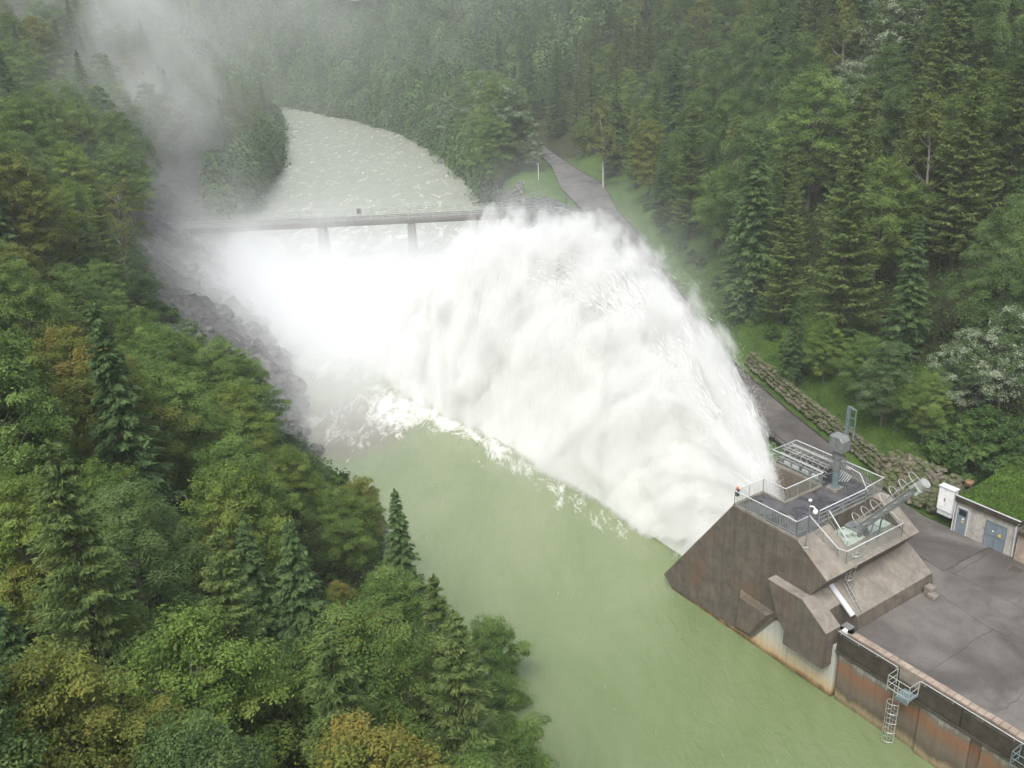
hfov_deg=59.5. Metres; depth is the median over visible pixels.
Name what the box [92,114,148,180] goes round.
broadleaf tree
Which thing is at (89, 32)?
broadleaf tree
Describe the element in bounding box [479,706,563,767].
broadleaf tree
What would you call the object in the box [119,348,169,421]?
broadleaf tree
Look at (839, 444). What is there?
hoist column
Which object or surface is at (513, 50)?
broadleaf tree
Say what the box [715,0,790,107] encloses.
beech tree
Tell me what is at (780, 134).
beech tree
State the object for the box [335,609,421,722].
broadleaf tree
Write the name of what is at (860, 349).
broadleaf tree
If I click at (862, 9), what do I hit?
larch tree
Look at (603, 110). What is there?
birch tree
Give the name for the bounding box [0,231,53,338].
broadleaf tree
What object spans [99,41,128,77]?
maple tree
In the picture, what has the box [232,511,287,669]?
spruce tree
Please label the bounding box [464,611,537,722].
broadleaf tree
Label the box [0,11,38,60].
broadleaf tree
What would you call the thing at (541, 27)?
broadleaf tree
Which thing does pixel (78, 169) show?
maple tree
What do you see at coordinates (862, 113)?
larch tree
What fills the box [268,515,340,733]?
spruce tree
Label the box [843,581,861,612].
rung ladder
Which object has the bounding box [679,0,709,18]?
beech tree
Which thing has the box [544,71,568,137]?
spruce tree
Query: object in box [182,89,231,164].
beech tree
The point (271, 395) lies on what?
broadleaf tree
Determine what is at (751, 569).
outlet block
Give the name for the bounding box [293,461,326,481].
bush
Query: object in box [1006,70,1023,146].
larch tree
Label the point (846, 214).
larch tree
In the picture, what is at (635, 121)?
larch tree
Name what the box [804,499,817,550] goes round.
camera post
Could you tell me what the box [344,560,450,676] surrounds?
broadleaf tree
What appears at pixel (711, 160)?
beech tree
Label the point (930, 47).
larch tree
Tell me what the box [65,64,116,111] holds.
broadleaf tree
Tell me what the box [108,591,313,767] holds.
maple tree
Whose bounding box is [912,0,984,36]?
beech tree
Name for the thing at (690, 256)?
bush
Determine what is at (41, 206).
spruce tree
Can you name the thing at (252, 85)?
beech tree
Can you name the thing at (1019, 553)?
annex building
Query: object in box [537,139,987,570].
road
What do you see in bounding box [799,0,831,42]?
larch tree
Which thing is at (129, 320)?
maple tree
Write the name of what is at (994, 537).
double door
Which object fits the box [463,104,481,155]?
whitebeam tree
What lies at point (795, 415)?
kerb
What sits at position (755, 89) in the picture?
beech tree
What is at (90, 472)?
maple tree
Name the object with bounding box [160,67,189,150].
spruce tree
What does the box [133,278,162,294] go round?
bush
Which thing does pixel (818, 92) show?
broadleaf tree
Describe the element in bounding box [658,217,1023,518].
grass
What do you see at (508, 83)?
broadleaf tree
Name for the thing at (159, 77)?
spruce tree
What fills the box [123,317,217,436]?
broadleaf tree
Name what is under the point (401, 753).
autumn tree
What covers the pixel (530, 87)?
spruce tree
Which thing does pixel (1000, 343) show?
whitebeam tree
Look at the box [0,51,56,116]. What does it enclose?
broadleaf tree
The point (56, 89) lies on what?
broadleaf tree
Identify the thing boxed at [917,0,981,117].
spruce tree
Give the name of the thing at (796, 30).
spruce tree
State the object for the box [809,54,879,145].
whitebeam tree
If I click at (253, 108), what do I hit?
broadleaf tree
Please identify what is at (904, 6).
whitebeam tree
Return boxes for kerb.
[535,133,845,456]
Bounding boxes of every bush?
[91,278,134,304]
[113,303,137,329]
[128,285,149,305]
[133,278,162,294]
[143,298,173,317]
[159,306,183,323]
[279,433,300,447]
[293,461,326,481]
[316,470,350,497]
[642,202,652,211]
[653,214,669,226]
[659,224,672,234]
[678,249,699,263]
[693,255,709,267]
[708,275,723,288]
[745,310,766,324]
[761,325,781,341]
[770,336,800,356]
[791,351,815,368]
[900,422,966,464]
[939,426,1010,484]
[952,404,1023,456]
[957,422,1023,477]
[977,414,1023,457]
[990,433,1023,473]
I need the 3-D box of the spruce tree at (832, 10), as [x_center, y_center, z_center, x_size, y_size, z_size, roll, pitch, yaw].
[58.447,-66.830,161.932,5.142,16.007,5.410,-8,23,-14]
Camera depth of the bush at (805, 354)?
96.73 m
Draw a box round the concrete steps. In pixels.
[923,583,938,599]
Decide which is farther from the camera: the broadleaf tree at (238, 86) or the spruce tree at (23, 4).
the broadleaf tree at (238, 86)
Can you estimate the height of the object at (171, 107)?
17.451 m
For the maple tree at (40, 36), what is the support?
on the ground at (176, 194)
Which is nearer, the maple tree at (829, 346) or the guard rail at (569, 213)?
the maple tree at (829, 346)
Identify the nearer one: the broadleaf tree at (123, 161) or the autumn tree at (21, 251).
the autumn tree at (21, 251)
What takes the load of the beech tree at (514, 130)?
on the ground at (176, 194)
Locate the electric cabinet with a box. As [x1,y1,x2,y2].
[936,483,959,518]
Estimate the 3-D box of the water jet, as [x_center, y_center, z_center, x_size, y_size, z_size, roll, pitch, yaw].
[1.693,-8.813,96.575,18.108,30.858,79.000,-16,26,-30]
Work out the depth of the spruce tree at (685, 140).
169.45 m
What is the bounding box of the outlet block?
[664,440,932,696]
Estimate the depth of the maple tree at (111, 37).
255.43 m
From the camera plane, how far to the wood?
417.17 m
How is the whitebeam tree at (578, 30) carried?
on the ground at (176, 194)
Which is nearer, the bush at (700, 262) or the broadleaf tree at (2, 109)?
the broadleaf tree at (2, 109)
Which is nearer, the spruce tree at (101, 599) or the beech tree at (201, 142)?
the spruce tree at (101, 599)
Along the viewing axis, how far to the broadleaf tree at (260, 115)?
301.41 m
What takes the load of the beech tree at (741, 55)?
on the ground at (176, 194)
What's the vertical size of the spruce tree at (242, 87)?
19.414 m
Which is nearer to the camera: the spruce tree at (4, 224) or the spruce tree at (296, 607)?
the spruce tree at (296, 607)
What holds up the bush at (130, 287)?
on the ground at (176, 194)
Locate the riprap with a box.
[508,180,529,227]
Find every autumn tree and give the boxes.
[0,149,90,278]
[0,241,69,348]
[0,627,213,767]
[13,322,152,468]
[16,16,66,78]
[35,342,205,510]
[37,306,92,371]
[113,54,151,104]
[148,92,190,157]
[217,92,244,130]
[256,85,274,102]
[294,707,484,767]
[322,580,365,624]
[335,474,388,543]
[681,0,718,50]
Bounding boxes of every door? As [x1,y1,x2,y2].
[954,507,968,535]
[982,520,1007,553]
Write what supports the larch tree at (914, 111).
on the ground at (176, 194)
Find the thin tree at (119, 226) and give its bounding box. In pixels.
[85,176,148,278]
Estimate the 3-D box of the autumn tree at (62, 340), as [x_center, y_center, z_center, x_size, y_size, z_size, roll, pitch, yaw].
[-30.630,1.907,62.675,9.574,13.031,8.604,-22,30,-39]
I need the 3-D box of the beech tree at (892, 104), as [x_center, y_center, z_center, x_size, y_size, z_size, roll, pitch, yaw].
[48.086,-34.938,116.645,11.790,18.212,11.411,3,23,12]
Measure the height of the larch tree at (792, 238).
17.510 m
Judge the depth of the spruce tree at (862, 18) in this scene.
153.25 m
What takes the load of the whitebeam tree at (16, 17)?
on the ground at (176, 194)
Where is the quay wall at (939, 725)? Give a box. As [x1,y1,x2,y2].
[834,631,1023,767]
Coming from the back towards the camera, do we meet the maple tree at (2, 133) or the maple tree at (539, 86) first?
the maple tree at (539, 86)
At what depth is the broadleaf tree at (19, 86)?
156.76 m
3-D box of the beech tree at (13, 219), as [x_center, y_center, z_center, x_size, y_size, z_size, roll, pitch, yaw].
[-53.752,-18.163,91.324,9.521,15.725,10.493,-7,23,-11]
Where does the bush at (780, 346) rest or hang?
on the ground at (176, 194)
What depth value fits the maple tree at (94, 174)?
136.42 m
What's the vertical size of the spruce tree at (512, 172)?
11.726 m
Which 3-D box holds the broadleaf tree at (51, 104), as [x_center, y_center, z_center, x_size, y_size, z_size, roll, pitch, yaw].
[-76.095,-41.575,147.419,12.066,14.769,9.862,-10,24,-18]
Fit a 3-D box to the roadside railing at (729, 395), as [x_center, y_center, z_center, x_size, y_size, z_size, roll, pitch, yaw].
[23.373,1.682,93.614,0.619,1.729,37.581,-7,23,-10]
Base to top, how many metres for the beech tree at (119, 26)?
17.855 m
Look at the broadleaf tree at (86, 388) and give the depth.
56.84 m
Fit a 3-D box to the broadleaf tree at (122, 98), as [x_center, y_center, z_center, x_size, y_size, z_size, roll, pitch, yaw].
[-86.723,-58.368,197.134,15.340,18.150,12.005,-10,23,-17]
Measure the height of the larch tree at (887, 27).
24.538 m
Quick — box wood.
[106,0,663,232]
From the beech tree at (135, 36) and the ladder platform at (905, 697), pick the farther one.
the beech tree at (135, 36)
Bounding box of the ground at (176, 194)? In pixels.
[0,0,1023,767]
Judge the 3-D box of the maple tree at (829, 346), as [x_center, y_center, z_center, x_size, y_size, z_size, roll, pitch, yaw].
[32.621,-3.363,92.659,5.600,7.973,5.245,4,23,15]
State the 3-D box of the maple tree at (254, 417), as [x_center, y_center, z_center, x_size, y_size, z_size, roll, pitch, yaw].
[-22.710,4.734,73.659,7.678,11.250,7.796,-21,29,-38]
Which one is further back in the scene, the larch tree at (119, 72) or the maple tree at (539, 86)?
the maple tree at (539, 86)
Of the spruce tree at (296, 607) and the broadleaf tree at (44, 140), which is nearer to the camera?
the spruce tree at (296, 607)
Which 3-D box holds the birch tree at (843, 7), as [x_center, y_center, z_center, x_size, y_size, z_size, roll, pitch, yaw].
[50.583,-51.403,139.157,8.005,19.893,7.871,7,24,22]
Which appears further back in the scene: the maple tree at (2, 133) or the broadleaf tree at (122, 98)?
the broadleaf tree at (122, 98)
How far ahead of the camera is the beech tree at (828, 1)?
176.79 m
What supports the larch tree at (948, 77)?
on the ground at (176, 194)
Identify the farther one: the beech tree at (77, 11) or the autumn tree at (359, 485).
the beech tree at (77, 11)
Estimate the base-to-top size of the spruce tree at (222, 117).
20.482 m
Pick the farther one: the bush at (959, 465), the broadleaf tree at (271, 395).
the broadleaf tree at (271, 395)
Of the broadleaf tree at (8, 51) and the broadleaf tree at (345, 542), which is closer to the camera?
the broadleaf tree at (345, 542)
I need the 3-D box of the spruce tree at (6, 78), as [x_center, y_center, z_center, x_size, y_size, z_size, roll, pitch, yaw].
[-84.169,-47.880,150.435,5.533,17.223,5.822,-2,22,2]
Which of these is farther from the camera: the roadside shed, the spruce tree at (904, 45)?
the spruce tree at (904, 45)
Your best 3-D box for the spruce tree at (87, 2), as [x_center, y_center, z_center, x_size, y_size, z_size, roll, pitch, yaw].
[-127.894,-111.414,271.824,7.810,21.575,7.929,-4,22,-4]
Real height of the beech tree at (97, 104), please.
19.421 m
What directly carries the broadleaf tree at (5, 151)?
on the ground at (176, 194)
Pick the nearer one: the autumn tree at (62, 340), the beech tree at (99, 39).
the autumn tree at (62, 340)
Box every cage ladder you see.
[844,551,860,581]
[881,686,900,744]
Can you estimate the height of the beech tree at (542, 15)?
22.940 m
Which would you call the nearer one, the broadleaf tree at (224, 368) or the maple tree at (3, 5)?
the broadleaf tree at (224, 368)
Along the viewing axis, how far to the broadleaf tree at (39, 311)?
65.64 m
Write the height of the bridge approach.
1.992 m
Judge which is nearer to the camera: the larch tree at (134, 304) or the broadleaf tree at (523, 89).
the larch tree at (134, 304)
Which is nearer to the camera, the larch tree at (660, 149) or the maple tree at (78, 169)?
the maple tree at (78, 169)
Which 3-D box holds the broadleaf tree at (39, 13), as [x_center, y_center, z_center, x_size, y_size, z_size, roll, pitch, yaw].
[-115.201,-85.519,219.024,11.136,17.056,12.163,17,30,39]
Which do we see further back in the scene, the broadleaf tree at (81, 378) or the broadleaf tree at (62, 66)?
the broadleaf tree at (62, 66)
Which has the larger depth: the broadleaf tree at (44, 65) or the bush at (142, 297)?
the broadleaf tree at (44, 65)
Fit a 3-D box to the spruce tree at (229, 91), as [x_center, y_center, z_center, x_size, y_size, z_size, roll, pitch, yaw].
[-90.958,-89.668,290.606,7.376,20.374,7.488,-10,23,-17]
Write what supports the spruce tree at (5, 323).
on the ground at (176, 194)
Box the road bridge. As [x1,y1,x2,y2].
[180,202,566,263]
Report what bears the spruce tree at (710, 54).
on the ground at (176, 194)
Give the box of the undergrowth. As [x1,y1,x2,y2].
[0,0,1023,767]
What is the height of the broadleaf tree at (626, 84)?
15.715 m
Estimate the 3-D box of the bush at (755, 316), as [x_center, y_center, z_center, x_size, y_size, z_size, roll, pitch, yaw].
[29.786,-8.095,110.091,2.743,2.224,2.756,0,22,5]
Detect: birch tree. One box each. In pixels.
[584,100,622,186]
[623,0,644,36]
[718,115,752,199]
[813,0,866,89]
[882,91,960,247]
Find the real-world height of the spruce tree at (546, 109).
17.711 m
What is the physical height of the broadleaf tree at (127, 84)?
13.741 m
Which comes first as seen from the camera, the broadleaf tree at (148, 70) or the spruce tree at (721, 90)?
the spruce tree at (721, 90)
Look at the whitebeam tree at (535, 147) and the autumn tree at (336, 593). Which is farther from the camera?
the whitebeam tree at (535, 147)
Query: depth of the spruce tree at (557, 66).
269.78 m
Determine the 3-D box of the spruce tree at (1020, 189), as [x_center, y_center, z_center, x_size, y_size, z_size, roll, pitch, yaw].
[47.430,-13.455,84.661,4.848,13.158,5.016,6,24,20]
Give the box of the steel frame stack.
[778,442,865,486]
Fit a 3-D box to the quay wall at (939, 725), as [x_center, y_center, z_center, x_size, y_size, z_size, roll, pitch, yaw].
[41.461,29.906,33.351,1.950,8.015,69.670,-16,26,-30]
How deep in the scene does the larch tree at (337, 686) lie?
35.79 m
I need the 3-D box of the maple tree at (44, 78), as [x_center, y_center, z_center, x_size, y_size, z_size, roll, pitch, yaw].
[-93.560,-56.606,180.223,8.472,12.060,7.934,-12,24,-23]
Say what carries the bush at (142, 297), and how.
on the ground at (176, 194)
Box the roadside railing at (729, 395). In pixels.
[671,335,790,450]
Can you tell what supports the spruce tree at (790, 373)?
on the ground at (176, 194)
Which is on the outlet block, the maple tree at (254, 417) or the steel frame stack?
the steel frame stack
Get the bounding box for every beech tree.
[0,20,25,91]
[0,160,31,244]
[0,631,65,767]
[1,131,68,206]
[20,0,66,23]
[33,123,68,180]
[38,475,230,679]
[41,0,64,18]
[52,87,105,171]
[55,82,98,161]
[62,0,103,52]
[74,4,112,75]
[81,83,144,171]
[82,52,131,121]
[92,107,163,215]
[95,11,134,55]
[114,698,285,767]
[117,10,137,50]
[126,30,157,79]
[128,41,160,93]
[130,11,163,53]
[131,81,185,170]
[157,79,194,131]
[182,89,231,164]
[205,66,237,99]
[231,74,252,113]
[237,89,261,130]
[245,77,270,102]
[472,79,498,126]
[493,84,540,161]
[501,99,531,159]
[526,3,555,59]
[576,19,599,60]
[580,0,610,27]
[645,49,683,115]
[652,88,726,216]
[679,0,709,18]
[693,47,740,124]
[694,115,785,258]
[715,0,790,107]
[715,14,765,98]
[724,45,796,149]
[754,29,836,144]
[762,83,823,172]
[822,0,864,26]
[835,42,917,170]
[910,0,967,71]
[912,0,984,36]
[935,191,1023,351]
[951,0,1023,45]
[964,0,1023,95]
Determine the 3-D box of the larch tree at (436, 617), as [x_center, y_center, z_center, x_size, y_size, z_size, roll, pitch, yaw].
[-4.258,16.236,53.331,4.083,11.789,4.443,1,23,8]
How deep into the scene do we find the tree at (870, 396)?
81.35 m
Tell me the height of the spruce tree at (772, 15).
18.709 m
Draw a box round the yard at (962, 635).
[854,528,1023,732]
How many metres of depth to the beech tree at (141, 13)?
339.52 m
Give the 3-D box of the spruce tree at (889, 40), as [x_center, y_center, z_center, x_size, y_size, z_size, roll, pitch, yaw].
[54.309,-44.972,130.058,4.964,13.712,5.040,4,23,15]
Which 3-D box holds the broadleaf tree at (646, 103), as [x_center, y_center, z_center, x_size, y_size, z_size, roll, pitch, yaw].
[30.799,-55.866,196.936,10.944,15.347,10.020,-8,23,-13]
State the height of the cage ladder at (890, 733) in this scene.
4.600 m
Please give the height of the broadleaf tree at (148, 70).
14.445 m
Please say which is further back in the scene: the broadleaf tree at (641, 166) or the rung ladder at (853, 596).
the broadleaf tree at (641, 166)
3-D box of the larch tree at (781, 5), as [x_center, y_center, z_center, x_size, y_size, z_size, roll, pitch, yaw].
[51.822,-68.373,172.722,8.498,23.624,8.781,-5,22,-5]
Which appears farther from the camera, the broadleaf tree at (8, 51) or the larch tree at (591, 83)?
the larch tree at (591, 83)
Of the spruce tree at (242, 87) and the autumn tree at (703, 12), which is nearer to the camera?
the autumn tree at (703, 12)
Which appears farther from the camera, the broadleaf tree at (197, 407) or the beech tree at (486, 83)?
the beech tree at (486, 83)
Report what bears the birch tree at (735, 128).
on the ground at (176, 194)
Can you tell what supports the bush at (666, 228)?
on the ground at (176, 194)
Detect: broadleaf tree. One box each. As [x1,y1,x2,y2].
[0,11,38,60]
[0,39,43,97]
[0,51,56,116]
[0,69,36,106]
[0,90,71,178]
[0,98,33,141]
[0,134,46,210]
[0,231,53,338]
[0,252,86,381]
[0,324,85,547]
[0,462,44,555]
[7,0,24,15]
[11,37,56,88]
[11,101,42,150]
[17,0,67,45]
[19,85,87,150]
[30,257,129,346]
[39,74,90,122]
[40,36,74,81]
[47,129,99,173]
[50,349,148,428]
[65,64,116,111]
[70,18,101,48]
[70,256,132,330]
[91,142,160,226]
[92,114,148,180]
[93,78,151,137]
[105,73,145,108]
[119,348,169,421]
[123,124,147,174]
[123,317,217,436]
[127,57,158,103]
[134,350,265,517]
[179,427,306,565]
[184,332,271,431]
[200,92,234,130]
[201,352,235,404]
[203,62,222,76]
[204,75,229,106]
[209,116,239,151]
[218,355,295,430]
[219,79,235,100]
[221,117,244,138]
[230,79,252,113]
[242,591,447,767]
[245,102,271,135]
[249,111,275,137]
[251,90,269,105]
[295,482,385,580]
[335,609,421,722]
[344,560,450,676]
[442,734,513,767]
[462,69,488,96]
[463,113,531,197]
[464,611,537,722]
[465,107,497,165]
[470,80,525,126]
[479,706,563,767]
[485,69,501,80]
[487,79,535,119]
[490,72,525,98]
[492,79,528,110]
[498,43,524,78]
[530,21,561,59]
[566,116,596,158]
[602,40,625,63]
[607,68,646,125]
[625,116,674,199]
[626,95,677,156]
[683,0,721,26]
[685,43,726,100]
[687,163,745,255]
[698,89,754,163]
[752,61,874,211]
[823,155,941,289]
[830,329,884,403]
[893,371,954,443]
[925,67,1023,193]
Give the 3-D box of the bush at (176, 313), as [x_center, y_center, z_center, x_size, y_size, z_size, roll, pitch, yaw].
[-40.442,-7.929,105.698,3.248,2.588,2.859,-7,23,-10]
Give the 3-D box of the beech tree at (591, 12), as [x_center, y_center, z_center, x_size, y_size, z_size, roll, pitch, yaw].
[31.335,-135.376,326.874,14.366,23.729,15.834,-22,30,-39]
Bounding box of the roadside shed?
[951,463,1023,557]
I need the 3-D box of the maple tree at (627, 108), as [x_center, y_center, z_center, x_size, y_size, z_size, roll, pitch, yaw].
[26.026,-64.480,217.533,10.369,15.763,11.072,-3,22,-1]
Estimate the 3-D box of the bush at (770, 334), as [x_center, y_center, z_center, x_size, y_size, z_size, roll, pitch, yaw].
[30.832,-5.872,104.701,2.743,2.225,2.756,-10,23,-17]
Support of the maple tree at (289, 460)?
on the ground at (176, 194)
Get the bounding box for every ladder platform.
[886,668,919,705]
[1009,743,1023,767]
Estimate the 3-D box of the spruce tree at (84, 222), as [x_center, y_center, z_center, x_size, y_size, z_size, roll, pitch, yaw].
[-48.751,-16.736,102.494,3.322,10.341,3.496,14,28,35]
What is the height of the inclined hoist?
6.050 m
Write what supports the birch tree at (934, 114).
on the ground at (176, 194)
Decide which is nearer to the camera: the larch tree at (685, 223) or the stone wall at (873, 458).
the stone wall at (873, 458)
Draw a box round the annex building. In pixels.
[1013,528,1023,563]
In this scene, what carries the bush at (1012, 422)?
on the ground at (176, 194)
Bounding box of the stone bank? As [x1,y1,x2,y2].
[875,449,971,521]
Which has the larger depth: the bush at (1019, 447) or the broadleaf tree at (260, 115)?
the broadleaf tree at (260, 115)
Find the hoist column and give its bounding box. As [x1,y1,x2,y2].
[826,406,856,493]
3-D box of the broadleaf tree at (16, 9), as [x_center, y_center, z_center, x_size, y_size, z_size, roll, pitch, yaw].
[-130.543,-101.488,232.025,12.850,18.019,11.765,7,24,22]
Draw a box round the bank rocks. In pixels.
[172,227,324,461]
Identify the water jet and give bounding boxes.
[345,180,783,555]
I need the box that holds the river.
[224,107,934,767]
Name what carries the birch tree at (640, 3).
on the ground at (176, 194)
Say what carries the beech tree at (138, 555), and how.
on the ground at (176, 194)
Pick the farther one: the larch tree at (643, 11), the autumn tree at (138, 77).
the larch tree at (643, 11)
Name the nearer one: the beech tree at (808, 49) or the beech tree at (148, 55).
the beech tree at (808, 49)
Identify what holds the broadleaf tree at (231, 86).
on the ground at (176, 194)
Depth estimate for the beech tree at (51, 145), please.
137.12 m
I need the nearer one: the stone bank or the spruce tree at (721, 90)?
the stone bank
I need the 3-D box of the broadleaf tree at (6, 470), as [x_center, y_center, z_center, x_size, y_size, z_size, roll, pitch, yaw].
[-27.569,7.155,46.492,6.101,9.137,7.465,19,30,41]
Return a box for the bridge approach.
[493,190,583,218]
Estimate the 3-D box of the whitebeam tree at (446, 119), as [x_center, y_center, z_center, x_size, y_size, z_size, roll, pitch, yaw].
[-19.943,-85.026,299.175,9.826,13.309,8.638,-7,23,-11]
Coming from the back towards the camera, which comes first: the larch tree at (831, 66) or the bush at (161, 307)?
the larch tree at (831, 66)
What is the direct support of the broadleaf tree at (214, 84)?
on the ground at (176, 194)
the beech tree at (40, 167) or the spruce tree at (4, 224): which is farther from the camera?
the beech tree at (40, 167)
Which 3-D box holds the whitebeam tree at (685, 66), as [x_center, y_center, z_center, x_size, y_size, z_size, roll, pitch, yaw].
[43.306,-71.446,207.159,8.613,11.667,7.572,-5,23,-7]
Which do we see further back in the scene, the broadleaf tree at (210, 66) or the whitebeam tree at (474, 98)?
the broadleaf tree at (210, 66)
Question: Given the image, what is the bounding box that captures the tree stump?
[964,479,973,486]
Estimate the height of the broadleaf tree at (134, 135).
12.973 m
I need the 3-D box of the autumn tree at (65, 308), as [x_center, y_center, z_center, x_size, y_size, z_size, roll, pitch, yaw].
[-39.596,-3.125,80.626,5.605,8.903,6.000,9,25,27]
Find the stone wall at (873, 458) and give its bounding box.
[743,351,898,485]
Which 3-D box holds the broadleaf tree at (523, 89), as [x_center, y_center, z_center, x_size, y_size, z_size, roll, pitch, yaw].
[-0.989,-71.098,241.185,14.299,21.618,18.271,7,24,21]
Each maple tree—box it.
[0,0,20,40]
[0,116,14,161]
[0,471,92,649]
[1,334,48,406]
[7,191,68,270]
[19,21,62,63]
[28,73,63,120]
[39,138,110,209]
[42,3,71,41]
[49,96,117,171]
[49,176,100,242]
[49,454,176,593]
[63,145,110,198]
[97,28,135,71]
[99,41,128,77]
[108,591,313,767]
[112,303,184,373]
[145,329,219,425]
[151,50,166,74]
[165,456,304,606]
[196,374,282,483]
[266,441,327,529]
[536,80,546,100]
[602,86,638,136]
[611,0,645,51]
[800,316,853,382]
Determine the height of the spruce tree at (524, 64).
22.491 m
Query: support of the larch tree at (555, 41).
on the ground at (176, 194)
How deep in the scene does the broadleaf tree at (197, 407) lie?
65.66 m
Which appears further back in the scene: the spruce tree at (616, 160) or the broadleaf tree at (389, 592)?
the spruce tree at (616, 160)
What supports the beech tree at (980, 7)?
on the ground at (176, 194)
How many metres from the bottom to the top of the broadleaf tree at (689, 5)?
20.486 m
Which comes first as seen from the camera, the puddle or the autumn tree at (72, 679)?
the autumn tree at (72, 679)
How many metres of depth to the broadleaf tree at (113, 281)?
93.92 m
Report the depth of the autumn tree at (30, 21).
197.92 m
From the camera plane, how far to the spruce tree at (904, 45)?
119.11 m
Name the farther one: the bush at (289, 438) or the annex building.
the bush at (289, 438)
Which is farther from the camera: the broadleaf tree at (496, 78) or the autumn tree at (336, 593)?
the broadleaf tree at (496, 78)
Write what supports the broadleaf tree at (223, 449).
on the ground at (176, 194)
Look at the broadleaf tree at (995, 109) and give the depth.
96.92 m
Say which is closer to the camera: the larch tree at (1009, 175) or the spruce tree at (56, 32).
the larch tree at (1009, 175)
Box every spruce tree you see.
[0,47,20,117]
[0,194,35,305]
[0,299,87,508]
[0,605,91,767]
[17,0,45,41]
[31,166,61,245]
[51,135,71,199]
[52,19,74,82]
[64,0,88,78]
[73,49,101,120]
[74,193,104,271]
[78,35,102,95]
[81,0,100,52]
[84,300,191,581]
[137,17,157,73]
[156,65,174,129]
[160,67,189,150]
[216,96,233,165]
[224,75,244,134]
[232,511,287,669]
[240,82,248,130]
[258,81,274,121]
[261,389,287,466]
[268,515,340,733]
[381,488,427,631]
[489,30,504,73]
[505,130,518,176]
[519,55,536,112]
[521,49,545,121]
[541,73,555,127]
[544,46,571,129]
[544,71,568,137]
[560,0,577,49]
[598,75,632,174]
[648,126,679,221]
[654,46,689,166]
[656,54,679,130]
[679,111,697,166]
[697,50,718,132]
[714,83,728,159]
[714,122,782,318]
[719,191,745,288]
[751,3,786,119]
[762,0,786,44]
[770,0,809,124]
[776,298,808,385]
[822,0,841,54]
[834,0,879,50]
[870,24,898,118]
[877,11,918,147]
[879,215,932,360]
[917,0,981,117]
[980,175,1023,300]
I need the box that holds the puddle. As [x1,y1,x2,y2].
[1006,564,1023,574]
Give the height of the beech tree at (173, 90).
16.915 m
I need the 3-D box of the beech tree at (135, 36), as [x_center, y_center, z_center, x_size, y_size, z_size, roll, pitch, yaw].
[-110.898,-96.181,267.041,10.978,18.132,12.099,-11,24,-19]
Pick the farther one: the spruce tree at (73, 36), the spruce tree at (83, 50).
the spruce tree at (73, 36)
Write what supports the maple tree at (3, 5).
on the ground at (176, 194)
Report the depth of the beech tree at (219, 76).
316.30 m
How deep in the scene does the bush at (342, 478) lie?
79.57 m
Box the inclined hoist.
[841,472,929,544]
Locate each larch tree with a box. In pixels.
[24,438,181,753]
[66,281,92,345]
[80,20,106,87]
[83,183,134,289]
[114,66,137,128]
[132,302,150,344]
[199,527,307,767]
[298,623,386,765]
[412,573,476,729]
[420,609,516,767]
[545,40,569,101]
[549,47,569,115]
[578,61,603,141]
[621,103,647,188]
[629,0,649,20]
[641,81,665,168]
[648,136,672,204]
[662,16,675,49]
[664,100,710,240]
[756,130,810,281]
[757,184,814,325]
[762,0,795,67]
[768,134,809,246]
[798,133,884,353]
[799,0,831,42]
[802,0,830,68]
[813,83,883,262]
[822,12,854,84]
[828,83,883,227]
[846,0,873,18]
[871,0,931,40]
[877,74,937,235]
[899,0,963,162]
[900,0,970,197]
[908,0,953,93]
[915,55,1004,270]
[965,0,1000,68]
[971,23,1023,206]
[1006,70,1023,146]
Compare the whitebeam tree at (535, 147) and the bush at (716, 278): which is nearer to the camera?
the bush at (716, 278)
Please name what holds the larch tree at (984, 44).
on the ground at (176, 194)
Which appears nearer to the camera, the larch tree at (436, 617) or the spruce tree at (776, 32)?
the larch tree at (436, 617)
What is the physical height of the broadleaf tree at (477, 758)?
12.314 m
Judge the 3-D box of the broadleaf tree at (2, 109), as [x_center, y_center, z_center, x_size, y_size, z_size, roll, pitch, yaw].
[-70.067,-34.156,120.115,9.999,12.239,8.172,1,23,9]
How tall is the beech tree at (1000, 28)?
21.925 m
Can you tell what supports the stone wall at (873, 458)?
on the ground at (176, 194)
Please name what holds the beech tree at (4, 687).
on the ground at (176, 194)
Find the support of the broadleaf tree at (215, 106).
on the ground at (176, 194)
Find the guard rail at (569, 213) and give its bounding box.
[554,207,578,225]
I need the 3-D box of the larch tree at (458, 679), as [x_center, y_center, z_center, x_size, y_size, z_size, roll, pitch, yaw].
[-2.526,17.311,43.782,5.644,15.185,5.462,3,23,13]
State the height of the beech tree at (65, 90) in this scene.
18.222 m
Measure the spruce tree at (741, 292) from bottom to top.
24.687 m
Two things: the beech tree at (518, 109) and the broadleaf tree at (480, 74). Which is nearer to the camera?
the beech tree at (518, 109)
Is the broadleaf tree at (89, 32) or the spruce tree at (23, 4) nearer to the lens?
the spruce tree at (23, 4)
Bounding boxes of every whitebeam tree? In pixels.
[0,0,20,33]
[51,77,79,113]
[174,317,213,366]
[212,91,230,109]
[438,109,457,132]
[461,78,496,119]
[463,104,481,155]
[483,83,541,156]
[519,133,546,170]
[571,22,593,48]
[651,48,681,80]
[683,50,714,81]
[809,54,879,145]
[848,0,931,82]
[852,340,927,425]
[924,325,1005,410]
[960,302,1023,409]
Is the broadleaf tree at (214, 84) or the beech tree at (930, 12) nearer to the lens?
the beech tree at (930, 12)
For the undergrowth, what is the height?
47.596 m
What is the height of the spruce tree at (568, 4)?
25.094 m
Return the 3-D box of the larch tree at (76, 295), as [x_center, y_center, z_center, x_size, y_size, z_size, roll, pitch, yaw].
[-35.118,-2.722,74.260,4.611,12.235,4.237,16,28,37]

